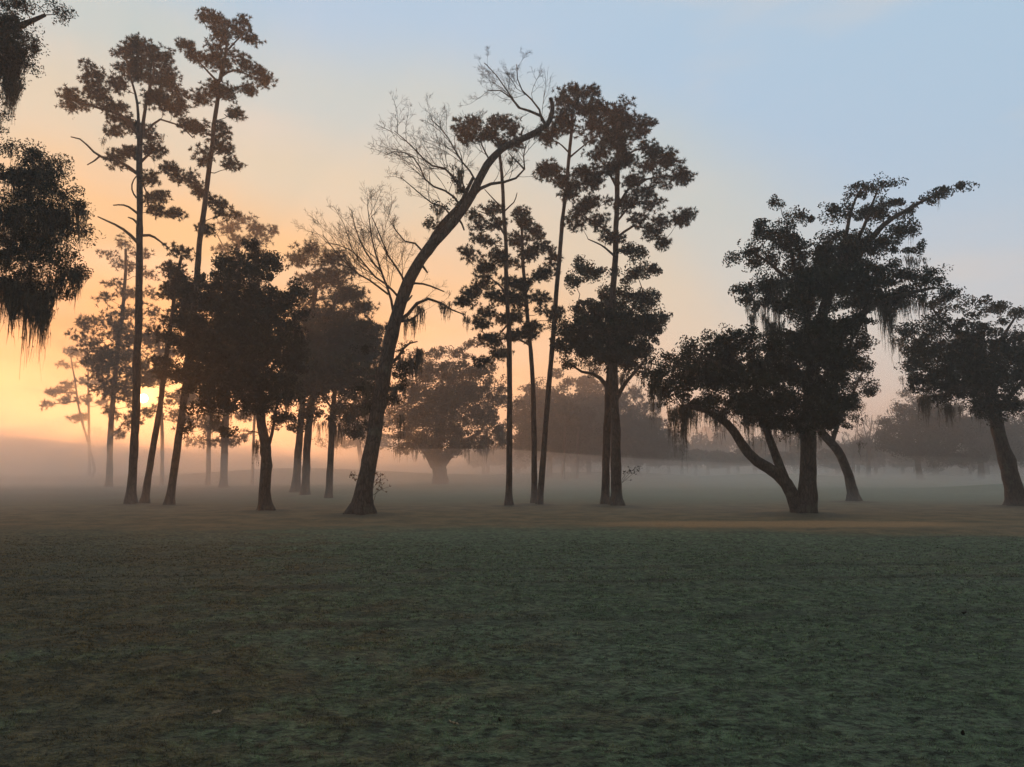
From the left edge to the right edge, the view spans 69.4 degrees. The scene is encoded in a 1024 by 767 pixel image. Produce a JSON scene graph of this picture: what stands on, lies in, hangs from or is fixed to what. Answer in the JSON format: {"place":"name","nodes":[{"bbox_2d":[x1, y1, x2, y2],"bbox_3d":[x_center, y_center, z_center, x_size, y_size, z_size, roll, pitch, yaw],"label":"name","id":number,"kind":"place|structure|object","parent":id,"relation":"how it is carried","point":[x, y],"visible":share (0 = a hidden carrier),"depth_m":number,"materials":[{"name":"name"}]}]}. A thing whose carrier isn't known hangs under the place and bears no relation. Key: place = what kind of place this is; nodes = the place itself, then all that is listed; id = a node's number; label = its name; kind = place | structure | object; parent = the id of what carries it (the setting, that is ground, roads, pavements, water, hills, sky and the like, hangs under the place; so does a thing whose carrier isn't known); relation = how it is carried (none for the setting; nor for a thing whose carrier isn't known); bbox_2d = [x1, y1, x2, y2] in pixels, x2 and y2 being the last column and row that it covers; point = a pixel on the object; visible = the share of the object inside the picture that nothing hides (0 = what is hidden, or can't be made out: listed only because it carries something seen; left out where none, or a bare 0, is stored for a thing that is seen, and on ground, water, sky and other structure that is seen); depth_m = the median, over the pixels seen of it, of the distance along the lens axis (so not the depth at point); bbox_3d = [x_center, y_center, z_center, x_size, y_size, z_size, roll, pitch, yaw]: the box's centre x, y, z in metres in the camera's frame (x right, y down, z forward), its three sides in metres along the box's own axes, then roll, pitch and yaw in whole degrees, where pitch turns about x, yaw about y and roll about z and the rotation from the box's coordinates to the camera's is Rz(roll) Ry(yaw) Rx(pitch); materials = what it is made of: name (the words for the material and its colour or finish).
{"place":"outdoors","nodes":[
{"label":"outdoors","id":0,"kind":"place"},
{"bbox_2d":[0,466,1023,766],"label":"ground","id":1,"kind":"structure","parent":0,"point":[58,504],"depth_m":8.18,"materials":[{"name":"green plant"}]},
{"bbox_2d":[0,0,105,380],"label":"live oak","id":2,"kind":"object","parent":1,"relation":"on","point":[19,294],"visible":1,"depth_m":16.62,"materials":[{"name":"green plant"}]},
{"bbox_2d":[39,347,95,478],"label":"pine tree","id":3,"kind":"object","parent":1,"relation":"on","point":[59,390],"visible":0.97,"depth_m":80.36,"materials":[{"name":"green plant"}]},
{"bbox_2d":[53,336,108,476],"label":"pine tree","id":4,"kind":"object","parent":1,"relation":"on","point":[83,380],"visible":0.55,"depth_m":84.09,"materials":[{"name":"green plant"}]},
{"bbox_2d":[63,232,175,486],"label":"pine tree","id":5,"kind":"object","parent":1,"relation":"on","point":[113,363],"visible":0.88,"depth_m":54.14,"materials":[{"name":"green plant"}]},
{"bbox_2d":[54,31,192,503],"bbox_3d":[-16.680,-5.099,30.886,6.323,20.227,3.132,-1,-6,13],"label":"pine tree","id":6,"kind":"object","parent":1,"relation":"on","point":[165,77],"visible":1,"depth_m":31.11,"materials":[{"name":"green plant"}]},
{"bbox_2d":[127,317,199,484],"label":"pine tree","id":7,"kind":"object","parent":1,"relation":"on","point":[159,350],"visible":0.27,"depth_m":61.83,"materials":[{"name":"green plant"}]},
{"bbox_2d":[139,241,206,502],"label":"pine tree","id":8,"kind":"object","parent":1,"relation":"on","point":[177,277],"visible":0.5,"depth_m":30.60,"materials":[{"name":"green plant"}]},
{"bbox_2d":[161,389,230,485],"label":"pine tree","id":9,"kind":"object","parent":1,"relation":"on","point":[193,397],"visible":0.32,"depth_m":59.43,"materials":[{"name":"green plant"}]},
{"bbox_2d":[157,6,278,504],"bbox_3d":[-12.270,-5.625,30.322,4.772,21.197,2.731,0,-6,0],"label":"pine tree","id":10,"kind":"object","parent":1,"relation":"on","point":[217,89],"visible":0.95,"depth_m":30.55,"materials":[{"name":"green plant"}]},
{"bbox_2d":[197,209,279,487],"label":"pine tree","id":11,"kind":"object","parent":1,"relation":"on","point":[255,232],"visible":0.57,"depth_m":52.82,"materials":[{"name":"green plant"}]},
{"bbox_2d":[160,237,317,510],"bbox_3d":[-9.644,-0.403,26.089,5.556,9.914,4.062,0,-6,0],"label":"live oak","id":12,"kind":"object","parent":1,"relation":"on","point":[232,341],"visible":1,"depth_m":25.50,"materials":[{"name":"green plant"}]},
{"bbox_2d":[220,389,280,484],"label":"pine tree","id":13,"kind":"object","parent":1,"relation":"on","point":[238,415],"visible":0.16,"depth_m":63.80,"materials":[{"name":"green plant"}]},
{"bbox_2d":[283,239,366,492],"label":"pine tree","id":14,"kind":"object","parent":1,"relation":"on","point":[317,279],"visible":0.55,"depth_m":43.56,"materials":[{"name":"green plant"}]},
{"bbox_2d":[274,350,392,497],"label":"live oak","id":15,"kind":"object","parent":1,"relation":"on","point":[319,377],"visible":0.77,"depth_m":36.70,"materials":[{"name":"green plant"}]},
{"bbox_2d":[282,283,391,494],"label":"pine tree","id":16,"kind":"object","parent":1,"relation":"on","point":[341,330],"visible":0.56,"depth_m":39.62,"materials":[{"name":"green plant"}]},
{"bbox_2d":[312,397,396,469],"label":"live oak","id":17,"kind":"object","parent":1,"relation":"on","point":[357,442],"visible":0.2,"depth_m":80.15,"materials":[{"name":"green plant"}]},
{"bbox_2d":[294,45,558,514],"bbox_3d":[-2.824,-3.689,24.134,8.803,15.978,3.590,0,-6,0],"label":"leaning tree","id":18,"kind":"object","parent":1,"relation":"on","point":[362,501],"visible":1,"depth_m":24.27,"materials":[{"name":"brown plant"}]},
{"bbox_2d":[384,337,521,483],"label":"live oak","id":19,"kind":"object","parent":1,"relation":"on","point":[449,398],"visible":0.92,"depth_m":57.31,"materials":[{"name":"green plant"}]},
{"bbox_2d":[450,112,524,505],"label":"pine tree","id":20,"kind":"object","parent":1,"relation":"on","point":[494,256],"visible":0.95,"depth_m":29.38,"materials":[{"name":"green plant"}]},
{"bbox_2d":[0,420,1023,475],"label":"distant wood","id":21,"kind":"object","parent":1,"relation":"on","point":[717,455],"visible":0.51,"depth_m":120.45,"materials":[{"name":"plant"}]},
{"bbox_2d":[471,204,566,502],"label":"pine tree","id":22,"kind":"object","parent":1,"relation":"on","point":[529,332],"visible":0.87,"depth_m":31.30,"materials":[{"name":"green plant"}]},
{"bbox_2d":[502,368,603,477],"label":"live oak","id":23,"kind":"object","parent":1,"relation":"on","point":[521,417],"visible":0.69,"depth_m":71.21,"materials":[{"name":"green plant"}]},
{"bbox_2d":[542,400,583,479],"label":"pine tree","id":24,"kind":"object","parent":1,"relation":"on","point":[569,413],"visible":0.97,"depth_m":65.67,"materials":[{"name":"green plant"}]},
{"bbox_2d":[531,81,608,504],"bbox_3d":[2.466,-3.946,29.954,3.404,17.732,2.560,-2,-6,16],"label":"pine tree","id":25,"kind":"object","parent":1,"relation":"on","point":[563,123],"visible":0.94,"depth_m":30.23,"materials":[{"name":"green plant"}]},
{"bbox_2d":[559,404,597,478],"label":"pine tree","id":26,"kind":"object","parent":1,"relation":"on","point":[593,414],"visible":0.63,"depth_m":69.68,"materials":[{"name":"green plant"}]},
{"bbox_2d":[558,363,644,473],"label":"live oak","id":27,"kind":"object","parent":1,"relation":"on","point":[593,446],"visible":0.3,"depth_m":77.23,"materials":[{"name":"green plant"}]},
{"bbox_2d":[545,241,672,505],"bbox_3d":[3.801,-0.341,29.615,5.026,10.460,4.229,0,-6,0],"label":"live oak","id":28,"kind":"object","parent":1,"relation":"on","point":[608,343],"visible":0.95,"depth_m":28.91,"materials":[{"name":"green plant"}]},
{"bbox_2d":[562,94,698,503],"bbox_3d":[4.855,-3.614,29.814,5.799,17.010,3.246,0,-6,0],"label":"pine tree","id":29,"kind":"object","parent":1,"relation":"on","point":[616,136],"visible":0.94,"depth_m":30.10,"materials":[{"name":"green plant"}]},
{"bbox_2d":[610,384,687,475],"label":"live oak","id":30,"kind":"object","parent":1,"relation":"on","point":[659,447],"visible":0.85,"depth_m":74.85,"materials":[{"name":"green plant"}]},
{"bbox_2d":[640,171,979,512],"bbox_3d":[9.935,-1.436,24.469,11.693,11.729,4.347,0,-6,0],"label":"live oak","id":31,"kind":"object","parent":1,"relation":"on","point":[813,344],"visible":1,"depth_m":23.96,"materials":[{"name":"green plant"}]},
{"bbox_2d":[790,334,880,500],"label":"live oak","id":32,"kind":"object","parent":1,"relation":"on","point":[853,494],"visible":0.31,"depth_m":32.33,"materials":[{"name":"green plant"}]},
{"bbox_2d":[841,431,870,476],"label":"bare tree","id":33,"kind":"object","parent":1,"relation":"on","point":[852,451],"visible":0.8,"depth_m":83.58,"materials":[{"name":"brown plant"}]},
{"bbox_2d":[852,414,878,477],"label":"bare tree","id":34,"kind":"object","parent":1,"relation":"on","point":[869,445],"visible":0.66,"depth_m":79.67,"materials":[{"name":"brown plant"}]},
{"bbox_2d":[869,387,994,479],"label":"live oak","id":35,"kind":"object","parent":1,"relation":"on","point":[919,446],"visible":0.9,"depth_m":69.48,"materials":[{"name":"green plant"}]},
{"bbox_2d":[889,294,1023,505],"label":"live oak","id":36,"kind":"object","parent":1,"relation":"on","point":[975,365],"visible":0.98,"depth_m":27.90,"materials":[{"name":"green plant"}]},
{"bbox_2d":[944,404,1023,478],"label":"live oak","id":37,"kind":"object","parent":1,"relation":"on","point":[1014,432],"visible":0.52,"depth_m":73.29,"materials":[{"name":"green plant"}]},
{"bbox_2d":[0,0,1023,466],"label":"sky","id":38,"kind":"structure","parent":0,"point":[801,102],"materials":[{"name":"blue"}]}
]}

